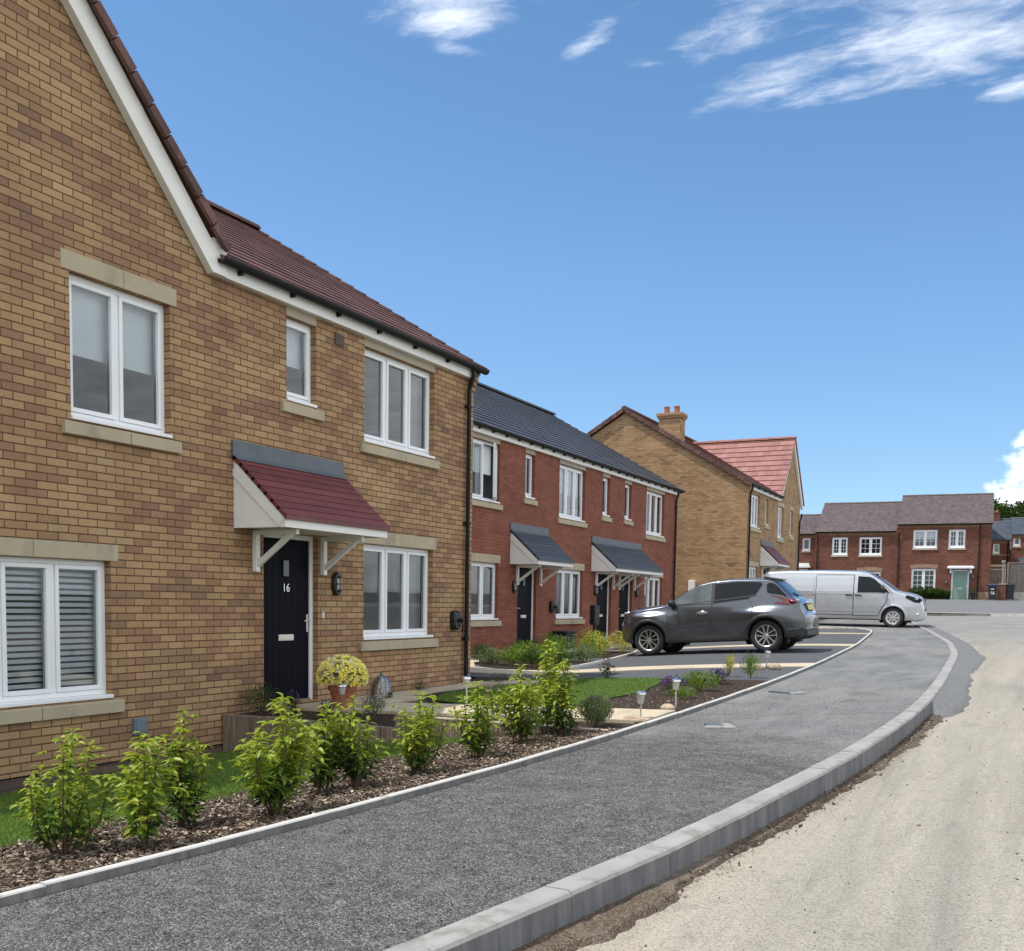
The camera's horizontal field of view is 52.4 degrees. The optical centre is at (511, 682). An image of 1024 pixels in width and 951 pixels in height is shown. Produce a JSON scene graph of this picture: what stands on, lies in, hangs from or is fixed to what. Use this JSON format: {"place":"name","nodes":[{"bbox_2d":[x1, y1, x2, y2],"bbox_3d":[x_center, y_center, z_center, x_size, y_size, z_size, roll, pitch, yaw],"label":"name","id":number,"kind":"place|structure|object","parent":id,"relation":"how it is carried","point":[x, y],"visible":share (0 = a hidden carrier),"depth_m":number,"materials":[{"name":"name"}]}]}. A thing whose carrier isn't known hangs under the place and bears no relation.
{"place":"outdoors","nodes":[
{"label":"outdoors","id":0,"kind":"place"},
{"bbox_2d":[0,735,474,846],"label":"lawn","id":1,"kind":"structure","parent":0,"point":[165,810],"depth_m":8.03,"materials":[{"name":"green plant"}]},
{"bbox_2d":[0,727,619,892],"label":"mulch bed","id":2,"kind":"object","parent":1,"relation":"on","point":[498,734],"visible":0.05,"depth_m":6.49,"materials":[{"name":"brown wood"}]},
{"bbox_2d":[9,728,123,856],"bbox_3d":[-2.450,0.602,5.670,0.460,0.720,0.549,3,5,27],"label":"laurel shrub","id":3,"kind":"object","parent":2,"relation":"on","point":[37,803],"visible":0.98,"depth_m":5.62,"materials":[{"name":"green plant"}]},
{"bbox_2d":[50,775,107,846],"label":"laurel shrub","id":4,"kind":"object","parent":2,"relation":"on","point":[82,828],"visible":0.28,"depth_m":6.06,"materials":[{"name":"green plant"}]},
{"bbox_2d":[101,731,184,851],"bbox_3d":[-2.006,0.590,5.628,0.413,0.657,0.459,2,4,8],"label":"laurel shrub","id":5,"kind":"object","parent":2,"relation":"on","point":[146,796],"visible":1,"depth_m":5.60,"materials":[{"name":"green plant"}]},
{"bbox_2d":[146,709,222,828],"bbox_3d":[-1.951,0.524,6.236,0.433,0.748,0.418,5,6,44],"label":"laurel shrub","id":6,"kind":"object","parent":2,"relation":"on","point":[182,779],"visible":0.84,"depth_m":6.21,"materials":[{"name":"green plant"}]},
{"bbox_2d":[227,692,329,818],"bbox_3d":[-1.456,0.454,6.342,0.613,0.778,0.584,3,5,27],"label":"laurel shrub","id":7,"kind":"object","parent":2,"relation":"on","point":[272,780],"visible":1,"depth_m":6.31,"materials":[{"name":"green plant"}]},
{"bbox_2d":[299,702,350,794],"bbox_3d":[-1.309,0.462,7.228,0.471,0.656,0.412,-3,6,-44],"label":"laurel shrub","id":8,"kind":"object","parent":2,"relation":"on","point":[323,762],"visible":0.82,"depth_m":7.18,"materials":[{"name":"green plant"}]},
{"bbox_2d":[325,695,390,789],"bbox_3d":[-1.109,0.424,7.348,0.486,0.678,0.449,3,5,27],"label":"laurel shrub","id":9,"kind":"object","parent":2,"relation":"on","point":[352,769],"visible":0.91,"depth_m":7.31,"materials":[{"name":"green plant"}]},
{"bbox_2d":[390,691,457,773],"bbox_3d":[-0.693,0.382,7.805,0.434,0.653,0.490,4,5,36],"label":"laurel shrub","id":10,"kind":"object","parent":2,"relation":"on","point":[413,751],"visible":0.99,"depth_m":7.75,"materials":[{"name":"green plant"}]},
{"bbox_2d":[446,680,505,759],"bbox_3d":[-0.276,0.302,8.496,0.460,0.654,0.550,3,5,27],"label":"laurel shrub","id":11,"kind":"object","parent":2,"relation":"on","point":[478,730],"visible":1,"depth_m":8.39,"materials":[{"name":"green plant"}]},
{"bbox_2d":[491,664,546,743],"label":"laurel shrub","id":12,"kind":"object","parent":2,"relation":"on","point":[525,725],"visible":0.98,"depth_m":9.18,"materials":[{"name":"green plant"}]},
{"bbox_2d":[527,639,562,734],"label":"laurel shrub","id":13,"kind":"object","parent":2,"relation":"on","point":[548,677],"visible":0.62,"depth_m":9.71,"materials":[{"name":"green plant"}]},
{"bbox_2d":[542,659,583,738],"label":"laurel shrub","id":14,"kind":"object","parent":2,"relation":"on","point":[560,716],"visible":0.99,"depth_m":9.45,"materials":[{"name":"green plant"}]},
{"bbox_2d":[0,619,950,950],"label":"pavement","id":15,"kind":"structure","parent":0,"point":[910,659],"depth_m":5.53,"materials":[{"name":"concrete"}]},
{"bbox_2d":[0,626,871,906],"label":"path edging","id":16,"kind":"object","parent":15,"relation":"on","point":[50,886],"visible":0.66,"depth_m":5.94,"materials":[{"name":"concrete"}]},
{"bbox_2d":[0,684,920,950],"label":"loose chippings","id":17,"kind":"object","parent":15,"relation":"on","point":[168,902],"visible":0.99,"depth_m":5.15,"materials":[{"name":"gravel"}]},
{"bbox_2d":[704,723,735,729],"bbox_3d":[1.972,0.436,9.984,0.310,0.072,0.350,1,4,-2],"label":"stopcock cover","id":18,"kind":"object","parent":15,"relation":"on","point":[709,726],"visible":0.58,"depth_m":9.82,"materials":[{"name":"metal"}]},
{"bbox_2d":[766,570,926,627],"bbox_3d":[11.424,-2.881,35.679,5.205,1.910,2.334,3,5,27],"label":"parked van","id":19,"kind":"object","parent":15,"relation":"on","point":[848,595],"visible":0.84,"depth_m":34.67,"materials":[{"name":"silver metal"}]},
{"bbox_2d":[284,680,674,723],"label":"garden path","id":20,"kind":"structure","parent":0,"point":[398,699],"depth_m":12.05,"materials":[{"name":"beige stone"}]},
{"bbox_2d":[316,654,368,707],"bbox_3d":[-1.960,-0.020,12.030,0.606,0.618,0.608,3,5,27],"label":"flower pot","id":21,"kind":"object","parent":20,"relation":"on","point":[343,668],"visible":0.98,"depth_m":11.91,"materials":[{"name":"ceramic"}]},
{"bbox_2d":[370,671,392,698],"bbox_3d":[-1.681,0.027,13.387,0.299,0.346,0.299,3,5,27],"label":"glass cloche","id":22,"kind":"object","parent":20,"relation":"on","point":[381,676],"visible":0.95,"depth_m":13.43,"materials":[{"name":"clear glass"}]},
{"bbox_2d":[635,691,645,715],"bbox_3d":[1.290,0.246,10.434,0.109,0.327,0.109,-4,7,-24],"label":"solar light","id":23,"kind":"object","parent":20,"relation":"on","point":[640,696],"visible":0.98,"depth_m":10.39,"materials":[{"name":"silver metal"}]},
{"bbox_2d":[237,677,766,729],"bbox_3d":[0.280,0.187,13.300,4.832,0.294,5.900,3,5,27],"label":"flower bed","id":24,"kind":"object","parent":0,"point":[384,720],"visible":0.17,"depth_m":12.46,"materials":[{"name":"soil"}]},
{"bbox_2d":[237,682,280,714],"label":"herb bush","id":25,"kind":"object","parent":24,"relation":"on","point":[260,708],"visible":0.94,"depth_m":11.80,"materials":[{"name":"green plant"}]},
{"bbox_2d":[284,690,301,711],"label":"pansy plant","id":26,"kind":"object","parent":24,"relation":"on","point":[294,705],"visible":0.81,"depth_m":11.90,"materials":[{"name":"green plant"}]},
{"bbox_2d":[358,691,385,718],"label":"lavender plant","id":27,"kind":"object","parent":24,"relation":"on","point":[374,707],"visible":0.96,"depth_m":11.23,"materials":[{"name":"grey plant"}]},
{"bbox_2d":[484,682,504,720],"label":"buddleia plant","id":28,"kind":"object","parent":24,"relation":"on","point":[497,706],"visible":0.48,"depth_m":10.53,"materials":[{"name":"green plant"}]},
{"bbox_2d":[578,690,614,726],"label":"lavender plant","id":29,"kind":"object","parent":24,"relation":"on","point":[597,709],"visible":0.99,"depth_m":10.06,"materials":[{"name":"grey plant"}]},
{"bbox_2d":[658,675,687,695],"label":"purple flowers","id":30,"kind":"object","parent":24,"relation":"on","point":[668,681],"visible":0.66,"depth_m":13.10,"materials":[{"name":"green plant"}]},
{"bbox_2d":[671,678,680,709],"bbox_3d":[1.794,0.139,11.403,0.109,0.367,0.109,-2,5,-26],"label":"solar light","id":31,"kind":"object","parent":24,"relation":"on","point":[675,682],"visible":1,"depth_m":11.37,"materials":[{"name":"silver metal"}]},
{"bbox_2d":[666,685,697,698],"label":"green plant","id":32,"kind":"object","parent":24,"relation":"on","point":[681,696],"visible":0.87,"depth_m":12.63,"materials":[{"name":"green plant"}]},
{"bbox_2d":[679,670,719,691],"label":"green bush","id":33,"kind":"object","parent":24,"relation":"on","point":[698,678],"visible":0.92,"depth_m":13.53,"materials":[{"name":"green plant"}]},
{"bbox_2d":[707,668,730,683],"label":"purple flowers","id":34,"kind":"object","parent":24,"relation":"on","point":[721,673],"visible":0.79,"depth_m":14.59,"materials":[{"name":"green plant"}]},
{"bbox_2d":[434,677,659,705],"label":"lawn","id":35,"kind":"structure","parent":0,"point":[593,685],"depth_m":14.79,"materials":[{"name":"green plant"}]},
{"bbox_2d":[598,658,617,677],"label":"rose plant","id":36,"kind":"object","parent":35,"relation":"on","point":[608,664],"visible":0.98,"depth_m":15.80,"materials":[{"name":"green plant"}]},
{"bbox_2d":[97,0,1023,513],"label":"sky","id":37,"kind":"structure","parent":0,"point":[803,219],"materials":[{"name":"blue"}]},
{"bbox_2d":[470,628,868,673],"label":"footpath","id":38,"kind":"structure","parent":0,"point":[473,669],"depth_m":18.04,"materials":[{"name":"beige concrete"}]},
{"bbox_2d":[552,631,576,648],"bbox_3d":[1.354,-1.100,26.995,0.440,0.470,0.700,3,5,27],"label":"storage box","id":39,"kind":"object","parent":38,"relation":"on","point":[566,634],"visible":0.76,"depth_m":26.73,"materials":[{"name":"black plastic"}]},
{"bbox_2d":[589,605,599,634],"bbox_3d":[2.190,-1.484,27.723,0.180,1.150,0.320,3,5,27],"label":"charging post","id":40,"kind":"object","parent":38,"relation":"on","point":[594,615],"visible":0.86,"depth_m":27.58,"materials":[{"name":"black plastic"}]},
{"bbox_2d":[470,628,869,680],"bbox_3d":[0.050,-1.222,28.273,18.813,0.546,20.810,3,5,27],"label":"parking court","id":41,"kind":"object","parent":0,"point":[792,654],"visible":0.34,"depth_m":20.40,"materials":[{"name":"grey asphalt"}]},
{"bbox_2d":[474,651,633,669],"bbox_3d":[1.161,-0.520,22.454,2.377,0.104,7.737,2,5,18],"label":"flower bed","id":42,"kind":"object","parent":41,"relation":"on","point":[609,654],"visible":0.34,"depth_m":20.02,"materials":[{"name":"soil"}]},
{"bbox_2d":[471,642,491,662],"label":"bed plant","id":43,"kind":"object","parent":42,"relation":"on","point":[477,653],"visible":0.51,"depth_m":20.07,"materials":[{"name":"green plant"}]},
{"bbox_2d":[475,646,506,664],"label":"bed plant","id":44,"kind":"object","parent":42,"relation":"on","point":[491,654],"visible":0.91,"depth_m":19.58,"materials":[{"name":"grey plant"}]},
{"bbox_2d":[497,646,528,665],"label":"bed plant","id":45,"kind":"object","parent":42,"relation":"on","point":[514,652],"visible":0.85,"depth_m":19.26,"materials":[{"name":"green plant"}]},
{"bbox_2d":[508,639,540,661],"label":"bed plant","id":46,"kind":"object","parent":42,"relation":"on","point":[524,645],"visible":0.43,"depth_m":20.45,"materials":[{"name":"green plant"}]},
{"bbox_2d":[514,649,549,666],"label":"bed plant","id":47,"kind":"object","parent":42,"relation":"on","point":[530,657],"visible":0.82,"depth_m":18.95,"materials":[{"name":"green plant"}]},
{"bbox_2d":[540,633,575,653],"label":"bed plant","id":48,"kind":"object","parent":42,"relation":"on","point":[560,642],"visible":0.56,"depth_m":21.67,"materials":[{"name":"green plant"}]},
{"bbox_2d":[547,649,576,665],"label":"bed plant","id":49,"kind":"object","parent":42,"relation":"on","point":[560,657],"visible":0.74,"depth_m":19.10,"materials":[{"name":"green plant"}]},
{"bbox_2d":[569,644,600,662],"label":"bed plant","id":50,"kind":"object","parent":42,"relation":"on","point":[582,654],"visible":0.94,"depth_m":20.43,"materials":[{"name":"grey plant"}]},
{"bbox_2d":[575,634,609,657],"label":"bed plant","id":51,"kind":"object","parent":42,"relation":"on","point":[593,643],"visible":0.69,"depth_m":21.74,"materials":[{"name":"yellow plant"}]},
{"bbox_2d":[579,631,612,656],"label":"bed plant","id":52,"kind":"object","parent":42,"relation":"on","point":[604,638],"visible":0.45,"depth_m":22.87,"materials":[{"name":"yellow plant"}]},
{"bbox_2d":[606,630,632,652],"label":"bed plant","id":53,"kind":"object","parent":42,"relation":"on","point":[620,641],"visible":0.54,"depth_m":24.86,"materials":[{"name":"yellow plant"}]},
{"bbox_2d":[569,650,637,668],"bbox_3d":[2.182,-0.495,22.201,0.294,0.158,7.231,2,5,16],"label":"bed edging","id":54,"kind":"object","parent":41,"relation":"on","point":[635,652],"visible":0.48,"depth_m":20.23,"materials":[{"name":"concrete"}]},
{"bbox_2d":[622,576,818,654],"bbox_3d":[4.464,-1.439,22.660,4.088,1.567,1.941,-1,3,27],"label":"parked car","id":55,"kind":"object","parent":41,"relation":"on","point":[767,613],"visible":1,"depth_m":21.83,"materials":[{"name":"grey paint"}]},
{"bbox_2d":[739,652,761,677],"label":"aster plant","id":56,"kind":"object","parent":41,"relation":"on","point":[750,662],"visible":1,"depth_m":15.25,"materials":[{"name":"green plant"}]},
{"bbox_2d":[577,616,1023,950],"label":"road","id":57,"kind":"structure","parent":0,"point":[875,843],"depth_m":5.68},
{"bbox_2d":[383,622,958,950],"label":"kerb","id":58,"kind":"structure","parent":57,"relation":"on","point":[515,923],"depth_m":5.17,"materials":[{"name":"concrete"}]},
{"bbox_2d":[511,714,943,950],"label":"kerbside dirt","id":59,"kind":"structure","parent":57,"relation":"on","point":[608,922],"depth_m":4.90,"materials":[{"name":"brown soil"}]},
{"bbox_2d":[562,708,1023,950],"bbox_3d":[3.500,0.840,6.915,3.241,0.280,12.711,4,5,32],"label":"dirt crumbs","id":60,"kind":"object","parent":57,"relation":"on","point":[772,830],"visible":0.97,"depth_m":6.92,"materials":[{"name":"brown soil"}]},
{"bbox_2d":[918,624,985,716],"bbox_3d":[10.054,-0.794,23.983,1.220,0.733,26.400,3,5,21],"label":"tarmac patch","id":61,"kind":"object","parent":57,"relation":"on","point":[952,698],"visible":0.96,"depth_m":15.09,"materials":[{"name":"grey asphalt"}]},
{"bbox_2d":[927,612,1023,616],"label":"kerb","id":62,"kind":"structure","parent":57,"relation":"on","point":[971,614],"depth_m":44.12,"materials":[{"name":"grey concrete"}]},
{"bbox_2d":[926,599,1023,613],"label":"forecourt","id":63,"kind":"structure","parent":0,"point":[975,606],"depth_m":53.55,"materials":[{"name":"grey asphalt"}]},
{"bbox_2d":[799,514,820,569],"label":"brick house","id":64,"kind":"structure","parent":63,"relation":"on","point":[808,524],"depth_m":73.68,"materials":[{"name":"red brick"}]},
{"bbox_2d":[815,501,901,586],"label":"brick house","id":65,"kind":"structure","parent":63,"relation":"on","point":[856,536],"depth_m":71.40,"materials":[{"name":"red brick"}]},
{"bbox_2d":[832,537,847,554],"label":"window","id":66,"kind":"structure","parent":65,"relation":"in","point":[839,544],"depth_m":71.42,"materials":[{"name":"white plastic"}]},
{"bbox_2d":[859,537,881,555],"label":"window","id":67,"kind":"structure","parent":65,"relation":"in","point":[867,545],"depth_m":70.77,"materials":[{"name":"white plastic"}]},
{"bbox_2d":[907,587,950,598],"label":"hedge","id":68,"kind":"object","parent":63,"relation":"on","point":[935,593],"visible":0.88,"depth_m":68.28,"materials":[{"name":"green plant"}]},
{"bbox_2d":[896,493,993,599],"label":"brick house","id":69,"kind":"structure","parent":63,"relation":"on","point":[944,541],"depth_m":68.98,"materials":[{"name":"red brick"}]},
{"bbox_2d":[911,569,935,588],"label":"window","id":70,"kind":"structure","parent":69,"relation":"in","point":[925,578],"depth_m":70.39,"materials":[{"name":"white plastic"}]},
{"bbox_2d":[913,530,937,547],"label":"window","id":71,"kind":"structure","parent":69,"relation":"in","point":[921,538],"depth_m":69.23,"materials":[{"name":"white plastic"}]},
{"bbox_2d":[948,529,965,547],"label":"window","id":72,"kind":"structure","parent":69,"relation":"in","point":[956,536],"depth_m":68.46,"materials":[{"name":"white plastic"}]},
{"bbox_2d":[952,571,967,598],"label":"door","id":73,"kind":"structure","parent":69,"relation":"in","point":[959,590],"depth_m":68.43,"materials":[{"name":"green paint"}]},
{"bbox_2d":[989,564,1005,598],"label":"timber gate","id":74,"kind":"structure","parent":69,"relation":"attached to","point":[995,575],"depth_m":67.86,"materials":[{"name":"brown wood"}]},
{"bbox_2d":[952,509,1010,599],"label":"brick house","id":75,"kind":"structure","parent":63,"relation":"on","point":[1000,542],"depth_m":73.32,"materials":[{"name":"red brick"}]},
{"bbox_2d":[987,584,996,599],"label":"wheelie bin","id":76,"kind":"object","parent":63,"relation":"on","point":[992,588],"visible":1,"depth_m":65.66,"materials":[{"name":"black plastic"}]},
{"bbox_2d":[998,560,1006,600],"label":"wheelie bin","id":77,"kind":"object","parent":63,"relation":"on","point":[1002,591],"depth_m":65.75,"materials":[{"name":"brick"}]},
{"bbox_2d":[1005,584,1014,599],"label":"wheelie bin","id":78,"kind":"object","parent":63,"relation":"on","point":[1009,591],"visible":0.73,"depth_m":65.88,"materials":[{"name":"black plastic"}]},
{"bbox_2d":[1005,562,1023,599],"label":"board fence","id":79,"kind":"object","parent":63,"relation":"on","point":[1015,568],"visible":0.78,"depth_m":66.43,"materials":[{"name":"wood"}]},
{"bbox_2d":[1010,517,1023,591],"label":"brick house","id":80,"kind":"structure","parent":63,"relation":"on","point":[1017,541],"depth_m":72.57,"materials":[{"name":"brick"}]},
{"bbox_3d":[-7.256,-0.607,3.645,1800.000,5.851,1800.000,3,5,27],"label":"ground","id":81,"kind":"structure","parent":0,"visible":0},
{"bbox_2d":[0,0,489,796],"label":"brick house","id":82,"kind":"structure","parent":81,"relation":"on","point":[236,452],"depth_m":10.94,"materials":[{"name":"brown brick"}]},
{"bbox_2d":[0,556,113,707],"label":"window","id":83,"kind":"structure","parent":82,"relation":"in","point":[52,611],"depth_m":9.91,"materials":[{"name":"white plastic"}]},
{"bbox_2d":[69,274,171,437],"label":"window","id":84,"kind":"structure","parent":82,"relation":"in","point":[117,337],"depth_m":10.50,"materials":[{"name":"white plastic"}]},
{"bbox_2d":[263,537,310,703],"bbox_3d":[-2.763,-0.748,12.732,0.124,1.992,0.910,3,5,27],"label":"door","id":85,"kind":"structure","parent":82,"relation":"in","point":[286,620],"depth_m":12.75,"materials":[{"name":"black wood"}]},
{"bbox_2d":[286,318,316,407],"bbox_3d":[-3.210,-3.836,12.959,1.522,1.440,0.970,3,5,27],"label":"window","id":86,"kind":"structure","parent":82,"relation":"in","point":[298,336],"depth_m":12.84,"materials":[{"name":"white plastic"}]},
{"bbox_2d":[363,544,432,639],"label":"window","id":87,"kind":"structure","parent":82,"relation":"in","point":[395,579],"depth_m":15.56,"materials":[{"name":"white plastic"}]},
{"bbox_2d":[364,349,434,458],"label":"window","id":88,"kind":"structure","parent":82,"relation":"in","point":[396,394],"depth_m":15.36,"materials":[{"name":"white plastic"}]},
{"bbox_2d":[223,714,616,758],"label":"retaining wall","id":89,"kind":"structure","parent":81,"relation":"on","point":[236,728],"depth_m":11.21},
{"bbox_2d":[470,382,684,654],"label":"terraced house","id":90,"kind":"structure","parent":81,"relation":"on","point":[571,524],"depth_m":27.56,"materials":[{"name":"red brick"}]},
{"bbox_2d":[471,562,497,619],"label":"window","id":91,"kind":"structure","parent":90,"relation":"in","point":[482,574],"depth_m":24.17,"materials":[{"name":"white plastic"}]},
{"bbox_2d":[472,438,499,503],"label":"window","id":92,"kind":"structure","parent":90,"relation":"in","point":[484,478],"depth_m":23.72,"materials":[{"name":"white plastic"}]},
{"bbox_2d":[517,567,531,644],"bbox_3d":[0.283,-1.818,25.590,0.124,1.987,0.920,3,5,27],"label":"door","id":93,"kind":"structure","parent":90,"relation":"in","point":[525,586],"depth_m":25.64,"materials":[{"name":"black paint"}]},
{"bbox_2d":[525,454,534,499],"bbox_3d":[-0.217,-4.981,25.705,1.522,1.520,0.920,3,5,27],"label":"window","id":94,"kind":"structure","parent":90,"relation":"in","point":[528,476],"depth_m":25.58,"materials":[{"name":"white plastic"}]},
{"bbox_2d":[556,569,582,618],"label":"window","id":95,"kind":"structure","parent":90,"relation":"in","point":[567,581],"depth_m":28.55,"materials":[{"name":"white plastic"}]},
{"bbox_2d":[559,464,584,521],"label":"window","id":96,"kind":"structure","parent":90,"relation":"in","point":[571,479],"depth_m":27.95,"materials":[{"name":"white plastic"}]},
{"bbox_2d":[596,574,607,642],"bbox_3d":[2.566,-2.128,30.084,0.124,1.987,1.000,3,5,27],"label":"door","id":97,"kind":"structure","parent":90,"relation":"in","point":[601,600],"depth_m":30.21,"materials":[{"name":"black paint"}]},
{"bbox_2d":[602,477,609,516],"bbox_3d":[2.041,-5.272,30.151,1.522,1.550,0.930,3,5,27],"label":"window","id":98,"kind":"structure","parent":90,"relation":"in","point":[604,513],"depth_m":30.02,"materials":[{"name":"white plastic"}]},
{"bbox_2d":[618,576,627,641],"bbox_3d":[3.360,-2.236,31.646,0.124,1.987,0.970,3,5,27],"label":"door","id":99,"kind":"structure","parent":90,"relation":"in","point":[623,593],"depth_m":31.66,"materials":[{"name":"black paint"}]},
{"bbox_2d":[625,484,631,520],"bbox_3d":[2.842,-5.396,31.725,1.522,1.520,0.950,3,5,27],"label":"window","id":100,"kind":"structure","parent":90,"relation":"in","point":[626,486],"depth_m":31.60,"materials":[{"name":"white plastic"}]},
{"bbox_2d":[644,577,659,606],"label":"window","id":101,"kind":"structure","parent":90,"relation":"in","point":[652,586],"depth_m":34.19,"materials":[{"name":"white plastic"}]},
{"bbox_2d":[646,491,663,537],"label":"window","id":102,"kind":"structure","parent":90,"relation":"in","point":[653,507],"depth_m":33.98,"materials":[{"name":"white plastic"}]},
{"bbox_2d":[586,406,804,598],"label":"brick house","id":103,"kind":"structure","parent":81,"relation":"on","point":[741,504],"depth_m":38.59,"materials":[{"name":"brown brick"}]},
{"bbox_2d":[751,494,759,528],"bbox_3d":[8.872,-6.291,38.263,0.177,1.210,1.410,3,5,27],"label":"window","id":104,"kind":"structure","parent":103,"relation":"in","point":[754,504],"depth_m":38.43,"materials":[{"name":"white plastic"}]},
{"bbox_2d":[994,497,1023,517],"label":"broadleaf tree","id":105,"kind":"object","parent":81,"relation":"on","point":[1006,510],"visible":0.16,"depth_m":93.58,"materials":[{"name":"green plant"}]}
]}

